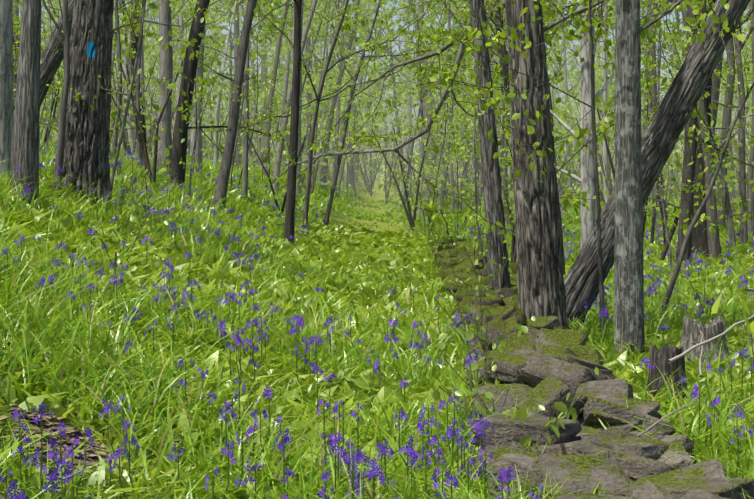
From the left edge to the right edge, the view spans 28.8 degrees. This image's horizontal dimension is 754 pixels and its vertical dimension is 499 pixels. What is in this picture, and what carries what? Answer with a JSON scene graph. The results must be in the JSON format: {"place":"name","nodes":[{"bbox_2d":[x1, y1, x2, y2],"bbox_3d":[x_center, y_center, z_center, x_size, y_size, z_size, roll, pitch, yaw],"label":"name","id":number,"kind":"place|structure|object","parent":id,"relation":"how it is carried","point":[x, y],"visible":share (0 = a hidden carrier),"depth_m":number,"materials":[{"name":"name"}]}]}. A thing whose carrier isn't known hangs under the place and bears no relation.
{"place":"outdoors","nodes":[
{"label":"outdoors","id":0,"kind":"place"},
{"bbox_2d":[0,130,747,488],"bbox_3d":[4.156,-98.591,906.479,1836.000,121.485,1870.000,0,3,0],"label":"ground","id":1,"kind":"structure","parent":0,"point":[374,196],"depth_m":52.24,"materials":[{"name":"green plant"}]},
{"bbox_2d":[0,0,12,178],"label":"trunk","id":2,"kind":"object","parent":1,"relation":"on","point":[6,72],"visible":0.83,"depth_m":18.21,"materials":[{"name":"grey plant"}]},
{"bbox_2d":[9,0,40,203],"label":"trunk","id":3,"kind":"object","parent":1,"relation":"on","point":[25,146],"visible":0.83,"depth_m":16.48,"materials":[{"name":"grey plant"}]},
{"bbox_2d":[13,0,73,127],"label":"trunk","id":4,"kind":"object","parent":1,"relation":"on","point":[51,62],"visible":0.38,"depth_m":24.08,"materials":[{"name":"brown plant"}]},
{"bbox_2d":[62,0,113,208],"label":"trunk","id":5,"kind":"object","parent":1,"relation":"on","point":[87,141],"visible":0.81,"depth_m":20.01,"materials":[{"name":"brown plant"}]},
{"bbox_2d":[0,404,460,480],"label":"leaf litter","id":6,"kind":"object","parent":1,"relation":"on","point":[48,423],"visible":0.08,"depth_m":7.13,"materials":[{"name":"brown plant"}]},
{"bbox_2d":[0,149,752,498],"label":"flower stems","id":7,"kind":"object","parent":1,"relation":"on","point":[238,355],"visible":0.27,"depth_m":8.25,"materials":[{"name":"plant"}]},
{"bbox_2d":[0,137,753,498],"bbox_3d":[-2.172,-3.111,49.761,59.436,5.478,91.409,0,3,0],"label":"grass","id":8,"kind":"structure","parent":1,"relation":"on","point":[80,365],"depth_m":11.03,"materials":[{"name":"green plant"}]},
{"bbox_2d":[0,142,753,498],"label":"bluebells","id":9,"kind":"object","parent":1,"relation":"on","point":[358,456],"visible":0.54,"depth_m":8.02,"materials":[{"name":"purple plant"}]},
{"bbox_2d":[13,0,753,344],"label":"trees","id":10,"kind":"object","parent":1,"relation":"on","point":[699,238],"depth_m":30.90,"materials":[{"name":"green plant"}]},
{"bbox_2d":[13,0,753,237],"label":"trees","id":11,"kind":"object","parent":1,"relation":"on","point":[401,89],"depth_m":84.89,"materials":[{"name":"green plant"}]},
{"bbox_2d":[470,0,510,289],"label":"trunk","id":12,"kind":"object","parent":1,"relation":"on","point":[497,251],"visible":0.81,"depth_m":17.37,"materials":[{"name":"brown plant"}]},
{"bbox_2d":[505,0,568,329],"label":"trunk","id":13,"kind":"object","parent":1,"relation":"on","point":[541,286],"visible":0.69,"depth_m":13.57,"materials":[{"name":"brown plant"}]},
{"bbox_2d":[581,0,596,306],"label":"trunk","id":14,"kind":"object","parent":1,"relation":"on","point":[588,220],"visible":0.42,"depth_m":17.90,"materials":[{"name":"grey plant"}]},
{"bbox_2d":[431,238,753,498],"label":"stone wall","id":15,"kind":"structure","parent":1,"relation":"on","point":[547,362],"depth_m":8.22,"materials":[{"name":"grey stone"}]},
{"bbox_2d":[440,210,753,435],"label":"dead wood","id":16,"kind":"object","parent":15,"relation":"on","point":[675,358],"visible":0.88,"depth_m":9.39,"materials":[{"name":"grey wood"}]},
{"bbox_2d":[613,0,644,359],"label":"trunk","id":17,"kind":"object","parent":1,"relation":"on","point":[628,282],"visible":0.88,"depth_m":12.84,"materials":[{"name":"grey plant"}]},
{"bbox_2d":[564,0,749,329],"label":"trunk","id":18,"kind":"object","parent":1,"relation":"on","point":[666,126],"visible":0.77,"depth_m":15.35,"materials":[{"name":"brown plant"}]},
{"bbox_2d":[647,343,687,403],"bbox_3d":[2.041,0.895,10.320,0.381,0.501,0.369,0,3,0],"label":"stump","id":19,"kind":"object","parent":1,"relation":"on","point":[662,356],"visible":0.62,"depth_m":10.21,"materials":[{"name":"wood"}]},
{"bbox_2d":[679,316,733,366],"bbox_3d":[2.780,0.788,12.484,0.557,0.455,0.544,0,3,0],"label":"stump","id":20,"kind":"object","parent":1,"relation":"on","point":[694,327],"visible":0.62,"depth_m":12.33,"materials":[{"name":"grey wood"}]},
{"bbox_2d":[19,0,751,163],"label":"sky","id":21,"kind":"structure","parent":0,"point":[224,31],"materials":[{"name":"white"}]}
]}

